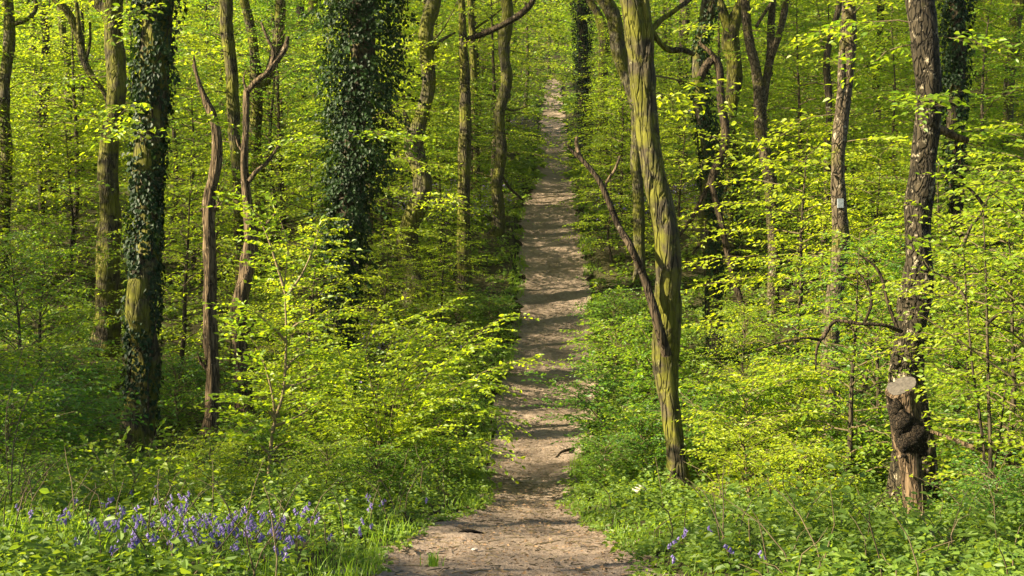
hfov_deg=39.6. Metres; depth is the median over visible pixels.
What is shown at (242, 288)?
dead tree
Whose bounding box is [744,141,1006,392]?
beech sapling
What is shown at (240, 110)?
beech sapling
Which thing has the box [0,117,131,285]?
beech sapling
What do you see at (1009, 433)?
beech sapling
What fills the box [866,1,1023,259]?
beech sapling
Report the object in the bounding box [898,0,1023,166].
beech sapling
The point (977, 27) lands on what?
beech sapling
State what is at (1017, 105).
beech sapling
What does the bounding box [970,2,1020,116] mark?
beech sapling
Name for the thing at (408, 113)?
beech sapling
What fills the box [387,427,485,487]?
woodland bush
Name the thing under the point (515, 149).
beech sapling
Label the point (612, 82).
beech sapling
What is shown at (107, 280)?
mossy tree
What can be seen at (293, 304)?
beech sapling
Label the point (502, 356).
woodland bush
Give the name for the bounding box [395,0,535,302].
slender tree
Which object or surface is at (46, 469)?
woodland bush
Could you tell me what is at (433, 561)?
grass tuft
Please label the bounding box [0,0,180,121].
beech sapling
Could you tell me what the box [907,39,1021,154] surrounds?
beech sapling
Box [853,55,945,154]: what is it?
beech sapling
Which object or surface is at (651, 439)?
woodland bush
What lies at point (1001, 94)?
beech sapling
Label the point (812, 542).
undergrowth
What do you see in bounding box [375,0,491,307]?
kinked tree
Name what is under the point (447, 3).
beech sapling
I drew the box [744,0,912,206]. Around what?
beech sapling
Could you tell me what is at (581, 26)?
ivy clad tree
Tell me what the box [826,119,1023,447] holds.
beech sapling
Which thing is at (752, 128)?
beech sapling
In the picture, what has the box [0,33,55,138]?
beech sapling
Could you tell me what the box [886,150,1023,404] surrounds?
beech sapling
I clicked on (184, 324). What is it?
beech sapling
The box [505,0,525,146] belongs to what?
slender tree
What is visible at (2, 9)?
beech sapling
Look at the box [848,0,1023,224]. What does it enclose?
beech sapling
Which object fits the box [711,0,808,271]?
mossy tree
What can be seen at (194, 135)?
beech sapling
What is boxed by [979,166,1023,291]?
beech sapling
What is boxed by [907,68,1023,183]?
beech sapling
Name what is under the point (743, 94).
beech sapling
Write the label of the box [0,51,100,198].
beech sapling
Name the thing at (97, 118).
beech sapling
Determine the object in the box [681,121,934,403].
beech sapling
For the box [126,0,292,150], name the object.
beech sapling
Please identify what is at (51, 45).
beech sapling
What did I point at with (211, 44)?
beech sapling
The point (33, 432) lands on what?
bramble
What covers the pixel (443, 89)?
beech sapling
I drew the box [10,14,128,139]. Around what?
beech sapling
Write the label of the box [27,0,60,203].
slender tree
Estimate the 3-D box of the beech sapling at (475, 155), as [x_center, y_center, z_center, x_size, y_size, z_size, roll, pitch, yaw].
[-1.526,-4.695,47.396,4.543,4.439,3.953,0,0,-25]
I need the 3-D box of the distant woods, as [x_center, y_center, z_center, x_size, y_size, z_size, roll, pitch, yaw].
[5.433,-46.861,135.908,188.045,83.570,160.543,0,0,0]
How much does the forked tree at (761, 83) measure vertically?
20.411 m
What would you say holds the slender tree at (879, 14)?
on the forest floor
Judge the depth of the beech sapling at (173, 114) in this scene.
60.10 m
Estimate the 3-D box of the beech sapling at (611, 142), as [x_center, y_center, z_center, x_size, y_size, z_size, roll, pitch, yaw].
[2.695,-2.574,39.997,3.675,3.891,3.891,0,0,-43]
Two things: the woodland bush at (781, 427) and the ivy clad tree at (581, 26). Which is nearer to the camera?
the woodland bush at (781, 427)
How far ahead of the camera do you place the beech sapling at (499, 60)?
67.92 m
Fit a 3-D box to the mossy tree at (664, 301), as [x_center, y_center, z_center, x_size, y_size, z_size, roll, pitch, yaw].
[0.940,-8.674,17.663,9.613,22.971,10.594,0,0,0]
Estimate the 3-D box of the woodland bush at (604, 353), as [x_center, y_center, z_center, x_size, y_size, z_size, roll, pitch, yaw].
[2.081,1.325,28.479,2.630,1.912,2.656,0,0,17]
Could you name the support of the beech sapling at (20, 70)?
on the forest floor
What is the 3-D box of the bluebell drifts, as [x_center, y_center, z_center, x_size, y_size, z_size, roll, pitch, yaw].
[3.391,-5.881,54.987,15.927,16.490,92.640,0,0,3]
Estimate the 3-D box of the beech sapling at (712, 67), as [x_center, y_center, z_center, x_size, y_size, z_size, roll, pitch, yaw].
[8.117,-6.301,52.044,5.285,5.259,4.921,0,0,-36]
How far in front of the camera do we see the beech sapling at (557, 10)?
84.22 m
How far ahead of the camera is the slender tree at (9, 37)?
37.88 m
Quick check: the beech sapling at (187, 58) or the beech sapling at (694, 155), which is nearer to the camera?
the beech sapling at (694, 155)
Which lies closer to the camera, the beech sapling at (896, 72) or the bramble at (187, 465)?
the bramble at (187, 465)
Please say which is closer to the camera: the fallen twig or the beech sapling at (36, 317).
the fallen twig
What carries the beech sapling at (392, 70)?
on the forest floor
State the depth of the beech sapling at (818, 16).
52.01 m
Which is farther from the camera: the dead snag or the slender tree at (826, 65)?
the slender tree at (826, 65)
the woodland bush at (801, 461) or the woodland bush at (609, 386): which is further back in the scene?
the woodland bush at (609, 386)
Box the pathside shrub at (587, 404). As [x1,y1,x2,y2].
[518,349,687,457]
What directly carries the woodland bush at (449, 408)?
on the forest floor
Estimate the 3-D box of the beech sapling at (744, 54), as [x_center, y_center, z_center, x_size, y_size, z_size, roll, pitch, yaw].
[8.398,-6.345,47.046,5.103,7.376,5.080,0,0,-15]
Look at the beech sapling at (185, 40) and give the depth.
41.91 m
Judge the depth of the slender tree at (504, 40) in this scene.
42.86 m
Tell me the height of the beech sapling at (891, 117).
5.834 m
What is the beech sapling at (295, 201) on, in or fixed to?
on the forest floor
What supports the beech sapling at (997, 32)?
on the forest floor
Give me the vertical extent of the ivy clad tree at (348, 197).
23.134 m
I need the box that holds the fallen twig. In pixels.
[456,526,483,533]
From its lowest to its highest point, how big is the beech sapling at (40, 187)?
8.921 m
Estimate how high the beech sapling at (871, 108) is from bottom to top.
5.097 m
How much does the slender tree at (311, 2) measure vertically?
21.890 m
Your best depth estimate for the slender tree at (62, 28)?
51.89 m
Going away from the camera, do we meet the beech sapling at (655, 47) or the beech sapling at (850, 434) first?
the beech sapling at (850, 434)
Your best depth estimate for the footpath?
25.57 m
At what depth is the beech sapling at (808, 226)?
32.82 m
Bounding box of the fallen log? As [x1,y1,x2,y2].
[167,265,286,280]
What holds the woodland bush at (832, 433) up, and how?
on the forest floor
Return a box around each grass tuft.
[50,512,115,570]
[91,541,148,568]
[420,549,444,566]
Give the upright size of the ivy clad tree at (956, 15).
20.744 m
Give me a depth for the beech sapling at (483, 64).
60.26 m
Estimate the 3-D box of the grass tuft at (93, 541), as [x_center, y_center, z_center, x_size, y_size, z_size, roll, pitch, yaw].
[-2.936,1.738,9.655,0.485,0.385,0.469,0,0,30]
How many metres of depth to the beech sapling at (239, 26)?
53.71 m
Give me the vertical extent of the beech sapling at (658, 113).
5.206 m
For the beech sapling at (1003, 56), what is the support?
on the forest floor
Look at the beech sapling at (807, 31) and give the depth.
69.48 m
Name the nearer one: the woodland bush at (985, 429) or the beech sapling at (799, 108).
the woodland bush at (985, 429)
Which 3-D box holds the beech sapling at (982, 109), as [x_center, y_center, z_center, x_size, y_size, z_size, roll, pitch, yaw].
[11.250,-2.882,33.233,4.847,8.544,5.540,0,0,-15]
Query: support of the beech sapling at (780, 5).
on the forest floor
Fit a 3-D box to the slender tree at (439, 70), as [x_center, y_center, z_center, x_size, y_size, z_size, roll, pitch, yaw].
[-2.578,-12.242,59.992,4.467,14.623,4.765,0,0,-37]
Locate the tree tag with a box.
[837,199,843,207]
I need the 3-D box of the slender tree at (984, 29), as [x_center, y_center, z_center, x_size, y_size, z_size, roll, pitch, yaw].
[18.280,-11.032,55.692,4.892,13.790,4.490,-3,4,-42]
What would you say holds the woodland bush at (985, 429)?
on the forest floor
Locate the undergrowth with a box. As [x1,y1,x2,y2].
[0,0,1023,575]
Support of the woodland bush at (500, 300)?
on the forest floor
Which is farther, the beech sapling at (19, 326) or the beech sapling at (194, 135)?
the beech sapling at (194, 135)
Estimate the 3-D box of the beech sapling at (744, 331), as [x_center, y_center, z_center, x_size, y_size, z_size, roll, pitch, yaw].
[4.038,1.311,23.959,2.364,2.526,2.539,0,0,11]
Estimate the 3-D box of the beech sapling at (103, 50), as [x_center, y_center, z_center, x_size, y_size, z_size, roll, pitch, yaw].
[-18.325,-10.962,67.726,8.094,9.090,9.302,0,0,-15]
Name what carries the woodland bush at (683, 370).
on the forest floor
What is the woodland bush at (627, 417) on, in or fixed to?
on the forest floor
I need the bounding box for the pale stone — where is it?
[632,485,645,493]
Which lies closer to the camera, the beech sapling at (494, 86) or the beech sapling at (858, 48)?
the beech sapling at (494, 86)
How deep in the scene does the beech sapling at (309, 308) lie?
26.44 m
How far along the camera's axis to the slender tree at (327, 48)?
46.36 m
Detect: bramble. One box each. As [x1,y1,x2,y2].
[0,319,86,505]
[44,417,211,513]
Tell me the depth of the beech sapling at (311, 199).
32.93 m
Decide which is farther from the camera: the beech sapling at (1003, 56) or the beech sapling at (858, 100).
the beech sapling at (1003, 56)
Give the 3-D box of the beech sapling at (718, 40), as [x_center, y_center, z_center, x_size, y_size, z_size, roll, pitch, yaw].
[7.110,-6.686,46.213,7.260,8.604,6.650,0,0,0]
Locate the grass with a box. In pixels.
[0,197,763,575]
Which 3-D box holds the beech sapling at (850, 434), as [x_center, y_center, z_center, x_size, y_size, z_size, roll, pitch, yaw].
[4.367,0.963,17.788,3.190,3.582,3.666,0,0,-43]
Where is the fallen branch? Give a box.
[930,430,1023,476]
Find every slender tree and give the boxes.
[0,0,98,287]
[0,0,129,187]
[20,0,181,306]
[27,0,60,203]
[29,0,52,168]
[69,0,87,180]
[257,0,322,166]
[259,0,333,160]
[307,0,334,116]
[374,26,385,196]
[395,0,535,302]
[420,12,447,149]
[422,0,457,209]
[467,0,501,205]
[474,0,555,236]
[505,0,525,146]
[522,0,691,283]
[578,0,659,169]
[614,0,715,167]
[785,1,896,327]
[858,0,907,207]
[968,0,1023,282]
[972,0,987,79]
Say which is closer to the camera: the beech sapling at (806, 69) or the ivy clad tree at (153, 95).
the ivy clad tree at (153, 95)
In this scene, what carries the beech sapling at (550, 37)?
on the forest floor
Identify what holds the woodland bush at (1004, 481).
on the forest floor
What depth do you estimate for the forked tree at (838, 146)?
22.89 m
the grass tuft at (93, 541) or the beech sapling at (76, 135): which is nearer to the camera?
the grass tuft at (93, 541)
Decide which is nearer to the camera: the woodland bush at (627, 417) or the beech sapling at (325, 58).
the woodland bush at (627, 417)
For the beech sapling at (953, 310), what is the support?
on the forest floor
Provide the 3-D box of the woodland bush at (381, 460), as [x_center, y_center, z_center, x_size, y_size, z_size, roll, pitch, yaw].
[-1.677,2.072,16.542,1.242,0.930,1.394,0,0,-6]
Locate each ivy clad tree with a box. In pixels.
[45,0,260,453]
[262,0,444,391]
[568,0,600,154]
[671,0,811,361]
[857,0,1023,396]
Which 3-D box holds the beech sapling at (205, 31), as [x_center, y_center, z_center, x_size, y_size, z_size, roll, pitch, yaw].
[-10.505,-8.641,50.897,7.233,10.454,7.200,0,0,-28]
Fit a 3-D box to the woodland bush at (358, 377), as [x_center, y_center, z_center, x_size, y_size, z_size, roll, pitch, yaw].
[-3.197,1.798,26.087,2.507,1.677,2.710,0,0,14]
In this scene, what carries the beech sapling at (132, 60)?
on the forest floor
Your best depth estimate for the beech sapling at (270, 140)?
43.79 m
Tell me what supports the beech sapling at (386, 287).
on the forest floor
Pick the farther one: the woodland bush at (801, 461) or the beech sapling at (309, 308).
the beech sapling at (309, 308)
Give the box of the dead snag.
[192,56,222,441]
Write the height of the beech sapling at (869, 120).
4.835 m
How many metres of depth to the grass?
11.80 m
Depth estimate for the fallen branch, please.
15.02 m
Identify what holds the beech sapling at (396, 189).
on the forest floor
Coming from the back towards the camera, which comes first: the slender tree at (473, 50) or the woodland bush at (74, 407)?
the slender tree at (473, 50)
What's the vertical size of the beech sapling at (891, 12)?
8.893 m
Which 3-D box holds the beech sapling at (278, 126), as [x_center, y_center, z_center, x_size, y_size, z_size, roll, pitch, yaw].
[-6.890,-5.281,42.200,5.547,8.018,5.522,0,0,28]
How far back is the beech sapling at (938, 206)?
30.16 m
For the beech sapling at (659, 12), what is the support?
on the forest floor
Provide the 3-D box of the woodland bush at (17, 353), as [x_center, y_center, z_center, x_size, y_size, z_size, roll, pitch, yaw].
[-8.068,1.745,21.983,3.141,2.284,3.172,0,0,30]
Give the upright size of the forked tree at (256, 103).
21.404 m
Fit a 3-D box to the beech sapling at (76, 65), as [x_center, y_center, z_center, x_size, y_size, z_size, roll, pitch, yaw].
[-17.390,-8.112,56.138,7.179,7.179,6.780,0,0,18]
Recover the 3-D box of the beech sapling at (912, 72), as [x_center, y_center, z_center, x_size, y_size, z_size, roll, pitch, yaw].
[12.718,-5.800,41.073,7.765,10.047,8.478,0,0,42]
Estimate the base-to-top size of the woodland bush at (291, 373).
1.818 m
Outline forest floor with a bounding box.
[0,0,1023,575]
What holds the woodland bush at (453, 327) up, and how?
on the forest floor
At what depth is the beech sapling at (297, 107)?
63.71 m
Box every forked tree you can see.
[181,0,295,242]
[729,0,882,316]
[738,0,939,443]
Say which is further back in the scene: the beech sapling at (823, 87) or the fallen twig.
the beech sapling at (823, 87)
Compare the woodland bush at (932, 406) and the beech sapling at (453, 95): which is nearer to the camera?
the woodland bush at (932, 406)
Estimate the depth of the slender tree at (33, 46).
55.94 m
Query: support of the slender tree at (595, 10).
on the forest floor
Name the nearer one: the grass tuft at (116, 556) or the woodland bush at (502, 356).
the grass tuft at (116, 556)
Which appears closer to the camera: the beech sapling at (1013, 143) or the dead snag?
the dead snag
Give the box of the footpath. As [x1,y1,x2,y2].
[332,79,686,575]
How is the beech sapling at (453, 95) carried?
on the forest floor
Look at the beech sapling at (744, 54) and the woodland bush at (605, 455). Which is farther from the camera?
the beech sapling at (744, 54)
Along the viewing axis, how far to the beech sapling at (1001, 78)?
49.48 m
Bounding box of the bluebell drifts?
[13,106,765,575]
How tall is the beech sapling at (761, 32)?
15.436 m
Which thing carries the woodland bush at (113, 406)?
on the forest floor
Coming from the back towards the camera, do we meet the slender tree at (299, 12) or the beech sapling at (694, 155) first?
the slender tree at (299, 12)
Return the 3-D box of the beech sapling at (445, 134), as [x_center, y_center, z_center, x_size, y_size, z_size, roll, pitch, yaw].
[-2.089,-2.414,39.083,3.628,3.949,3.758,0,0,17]
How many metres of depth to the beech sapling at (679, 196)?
39.87 m
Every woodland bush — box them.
[0,326,127,428]
[0,341,98,452]
[0,366,152,470]
[0,367,138,468]
[0,386,102,483]
[0,437,98,501]
[108,345,257,428]
[146,434,271,502]
[190,415,299,472]
[231,347,389,453]
[261,430,388,500]
[262,345,403,424]
[316,428,421,497]
[357,314,487,397]
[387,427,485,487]
[397,360,510,427]
[447,276,526,323]
[462,342,524,380]
[546,360,654,430]
[548,307,684,385]
[558,432,663,490]
[566,277,652,335]
[571,397,710,481]
[579,408,707,483]
[587,316,723,412]
[612,377,795,484]
[628,375,745,454]
[643,360,849,497]
[671,408,828,502]
[688,356,876,473]
[698,421,825,494]
[725,436,868,524]
[792,395,952,491]
[853,366,1023,485]
[921,442,1023,521]
[927,380,1023,491]
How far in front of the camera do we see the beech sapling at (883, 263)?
21.03 m
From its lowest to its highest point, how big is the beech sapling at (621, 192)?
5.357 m
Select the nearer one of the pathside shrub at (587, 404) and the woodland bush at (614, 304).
the pathside shrub at (587, 404)
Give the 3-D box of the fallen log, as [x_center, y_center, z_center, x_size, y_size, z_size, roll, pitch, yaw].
[-7.632,-0.396,38.295,3.204,0.438,0.317,0,0,-12]
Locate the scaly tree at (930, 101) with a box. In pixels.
[756,0,1023,509]
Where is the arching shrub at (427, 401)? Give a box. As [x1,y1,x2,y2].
[270,296,563,483]
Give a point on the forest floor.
(598, 258)
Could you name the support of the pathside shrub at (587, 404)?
on the forest floor
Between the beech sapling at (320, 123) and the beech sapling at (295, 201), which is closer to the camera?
the beech sapling at (295, 201)
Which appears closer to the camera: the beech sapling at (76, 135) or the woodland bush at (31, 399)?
the woodland bush at (31, 399)
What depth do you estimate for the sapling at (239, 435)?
16.47 m
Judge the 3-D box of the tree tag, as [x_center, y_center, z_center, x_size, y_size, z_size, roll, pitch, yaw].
[5.274,-1.358,22.830,0.100,0.150,0.040,0,0,0]
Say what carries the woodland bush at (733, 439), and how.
on the forest floor
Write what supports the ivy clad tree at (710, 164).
on the forest floor
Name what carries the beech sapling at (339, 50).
on the forest floor
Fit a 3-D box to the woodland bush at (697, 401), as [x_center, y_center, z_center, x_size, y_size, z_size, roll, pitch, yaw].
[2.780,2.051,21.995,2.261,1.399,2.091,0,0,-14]
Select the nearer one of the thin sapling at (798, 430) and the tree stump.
the thin sapling at (798, 430)
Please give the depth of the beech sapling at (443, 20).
51.91 m
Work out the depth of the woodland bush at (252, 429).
19.91 m
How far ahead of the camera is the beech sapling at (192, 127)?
38.21 m
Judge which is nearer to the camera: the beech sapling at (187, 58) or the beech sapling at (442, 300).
the beech sapling at (442, 300)
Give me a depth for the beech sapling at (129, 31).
53.66 m
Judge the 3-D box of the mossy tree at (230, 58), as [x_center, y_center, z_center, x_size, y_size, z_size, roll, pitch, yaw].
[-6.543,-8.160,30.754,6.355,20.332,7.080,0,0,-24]
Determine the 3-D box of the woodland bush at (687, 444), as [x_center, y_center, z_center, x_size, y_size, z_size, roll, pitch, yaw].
[2.577,1.952,18.967,2.491,1.662,2.220,0,0,5]
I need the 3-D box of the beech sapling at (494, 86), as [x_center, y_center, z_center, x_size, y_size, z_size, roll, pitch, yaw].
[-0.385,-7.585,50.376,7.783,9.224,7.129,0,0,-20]
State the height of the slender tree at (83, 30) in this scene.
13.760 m
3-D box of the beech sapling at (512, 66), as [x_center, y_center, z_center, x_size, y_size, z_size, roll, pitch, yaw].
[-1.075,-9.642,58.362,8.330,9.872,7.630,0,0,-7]
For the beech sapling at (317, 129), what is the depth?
58.77 m
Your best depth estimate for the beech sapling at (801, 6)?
62.66 m
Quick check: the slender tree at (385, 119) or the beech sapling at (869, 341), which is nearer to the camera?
the beech sapling at (869, 341)
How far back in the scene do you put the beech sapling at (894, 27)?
45.51 m
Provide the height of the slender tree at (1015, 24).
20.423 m
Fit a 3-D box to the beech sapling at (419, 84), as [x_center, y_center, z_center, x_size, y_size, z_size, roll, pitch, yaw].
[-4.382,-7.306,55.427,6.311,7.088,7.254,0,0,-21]
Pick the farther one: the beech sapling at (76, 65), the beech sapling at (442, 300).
the beech sapling at (76, 65)
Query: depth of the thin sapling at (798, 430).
13.60 m
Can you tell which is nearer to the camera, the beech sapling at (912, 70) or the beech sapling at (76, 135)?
the beech sapling at (76, 135)
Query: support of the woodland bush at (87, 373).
on the forest floor
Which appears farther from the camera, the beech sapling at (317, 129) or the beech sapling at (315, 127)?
the beech sapling at (317, 129)
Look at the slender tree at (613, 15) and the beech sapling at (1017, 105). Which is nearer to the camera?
the slender tree at (613, 15)
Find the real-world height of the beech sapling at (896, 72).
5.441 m
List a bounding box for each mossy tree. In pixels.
[33,0,179,357]
[164,0,274,368]
[566,0,768,494]
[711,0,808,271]
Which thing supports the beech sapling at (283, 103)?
on the forest floor
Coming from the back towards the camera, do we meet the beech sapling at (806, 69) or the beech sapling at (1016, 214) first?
the beech sapling at (806, 69)
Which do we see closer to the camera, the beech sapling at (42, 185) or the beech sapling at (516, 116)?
the beech sapling at (42, 185)
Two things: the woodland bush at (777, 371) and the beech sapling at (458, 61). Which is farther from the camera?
the beech sapling at (458, 61)
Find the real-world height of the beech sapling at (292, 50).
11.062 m
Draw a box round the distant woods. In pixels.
[0,0,1011,145]
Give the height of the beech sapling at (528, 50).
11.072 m
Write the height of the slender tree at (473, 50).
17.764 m
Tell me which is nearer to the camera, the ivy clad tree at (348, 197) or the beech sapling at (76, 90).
the ivy clad tree at (348, 197)
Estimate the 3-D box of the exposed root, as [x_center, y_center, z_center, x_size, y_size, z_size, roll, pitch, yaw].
[0.871,2.648,23.005,0.067,0.098,0.894,0,0,27]
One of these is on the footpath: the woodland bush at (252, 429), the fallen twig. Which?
the fallen twig
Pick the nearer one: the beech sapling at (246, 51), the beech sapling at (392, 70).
the beech sapling at (246, 51)
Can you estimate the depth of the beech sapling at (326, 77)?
45.38 m
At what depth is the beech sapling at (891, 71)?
33.89 m
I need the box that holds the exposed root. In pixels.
[555,447,578,457]
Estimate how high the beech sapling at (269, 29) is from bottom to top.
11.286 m
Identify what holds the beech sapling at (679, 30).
on the forest floor
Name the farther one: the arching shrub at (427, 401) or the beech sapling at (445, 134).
the beech sapling at (445, 134)
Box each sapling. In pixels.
[0,0,97,254]
[0,0,104,140]
[0,0,129,229]
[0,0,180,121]
[0,0,200,247]
[0,29,99,186]
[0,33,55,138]
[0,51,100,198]
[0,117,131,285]
[0,127,63,281]
[0,205,131,384]
[0,230,123,410]
[10,0,179,162]
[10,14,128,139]
[10,21,130,162]
[10,29,93,136]
[32,0,242,141]
[51,0,199,125]
[54,0,286,243]
[59,150,313,381]
[70,0,207,124]
[72,65,128,151]
[84,0,243,144]
[87,63,295,280]
[95,54,200,157]
[119,127,305,310]
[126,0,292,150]
[128,0,303,187]
[168,38,322,191]
[169,22,315,167]
[177,0,341,190]
[182,0,337,218]
[186,186,371,485]
[187,0,324,180]
[189,0,332,240]
[199,0,339,127]
[199,72,284,151]
[202,137,424,337]
[217,50,308,166]
[217,217,414,419]
[218,244,363,377]
[259,0,485,295]
[261,37,324,134]
[263,0,438,150]
[264,67,322,148]
[266,0,450,163]
[270,66,430,236]
[273,105,385,228]
[282,0,449,175]
[291,63,498,253]
[292,82,376,164]
[294,87,398,189]
[296,15,434,115]
[298,0,510,226]
[310,6,457,175]
[322,0,535,132]
[327,229,450,360]
[340,0,490,192]
[368,0,483,207]
[380,0,519,160]
[382,126,508,267]
[385,207,507,323]
[396,73,544,223]
[404,0,565,113]
[405,60,517,181]
[407,81,541,204]
[408,0,540,131]
[408,0,586,145]
[408,0,596,196]
[416,22,558,155]
[480,0,594,109]
[500,0,588,75]
[535,1,678,145]
[541,1,621,76]
[541,127,688,261]
[551,57,691,214]
[554,13,694,190]
[581,0,716,185]
[582,0,753,164]
[582,45,696,172]
[611,104,763,252]
[620,0,822,199]
[658,92,797,222]
[662,41,796,174]
[676,59,825,225]
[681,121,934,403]
[682,291,809,426]
[687,0,833,176]
[687,0,912,92]
[689,51,781,149]
[690,0,905,286]
[691,0,911,149]
[702,221,1009,493]
[726,0,890,107]
[726,149,902,334]
[736,0,858,155]
[738,233,1003,455]
[743,0,900,135]
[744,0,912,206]
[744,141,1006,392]
[744,416,843,518]
[751,32,913,252]
[752,13,866,137]
[763,1,912,176]
[774,26,1018,309]
[779,100,932,266]
[787,0,909,111]
[788,32,896,148]
[803,0,1023,178]
[804,105,1019,344]
[805,0,1023,208]
[813,59,909,186]
[814,135,1023,374]
[826,0,989,189]
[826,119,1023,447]
[840,197,1023,491]
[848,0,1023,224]
[848,163,1023,489]
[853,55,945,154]
[857,0,1023,199]
[860,35,941,132]
[863,235,1023,452]
[865,18,973,168]
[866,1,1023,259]
[884,0,1023,335]
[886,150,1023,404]
[894,0,1015,126]
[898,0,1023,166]
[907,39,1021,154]
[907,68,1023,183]
[939,135,1023,275]
[969,0,1023,159]
[969,21,1023,192]
[969,86,1023,193]
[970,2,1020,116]
[971,2,1023,118]
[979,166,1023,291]
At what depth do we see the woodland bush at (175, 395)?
24.83 m
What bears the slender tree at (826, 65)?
on the forest floor
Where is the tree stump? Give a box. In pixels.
[885,376,931,515]
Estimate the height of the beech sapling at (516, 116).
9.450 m
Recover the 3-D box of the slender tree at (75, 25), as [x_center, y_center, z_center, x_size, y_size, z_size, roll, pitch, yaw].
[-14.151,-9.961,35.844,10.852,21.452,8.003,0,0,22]
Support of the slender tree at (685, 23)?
on the forest floor
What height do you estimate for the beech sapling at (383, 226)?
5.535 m
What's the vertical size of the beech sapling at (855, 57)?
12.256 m
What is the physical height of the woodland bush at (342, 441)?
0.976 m
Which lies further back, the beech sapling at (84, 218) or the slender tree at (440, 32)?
the slender tree at (440, 32)
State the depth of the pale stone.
16.16 m
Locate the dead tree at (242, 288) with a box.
[230,22,289,421]
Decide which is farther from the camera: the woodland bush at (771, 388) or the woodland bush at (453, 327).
the woodland bush at (453, 327)
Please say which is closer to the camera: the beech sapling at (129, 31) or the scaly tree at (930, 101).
the scaly tree at (930, 101)
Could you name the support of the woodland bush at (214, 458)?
on the forest floor
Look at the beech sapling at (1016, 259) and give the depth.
14.11 m
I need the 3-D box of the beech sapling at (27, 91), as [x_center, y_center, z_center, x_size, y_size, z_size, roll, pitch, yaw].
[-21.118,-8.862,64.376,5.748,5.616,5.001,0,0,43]
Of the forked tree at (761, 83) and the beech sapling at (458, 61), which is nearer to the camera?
the forked tree at (761, 83)
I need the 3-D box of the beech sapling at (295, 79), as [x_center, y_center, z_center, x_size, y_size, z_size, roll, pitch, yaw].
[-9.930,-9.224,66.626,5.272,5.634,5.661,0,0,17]

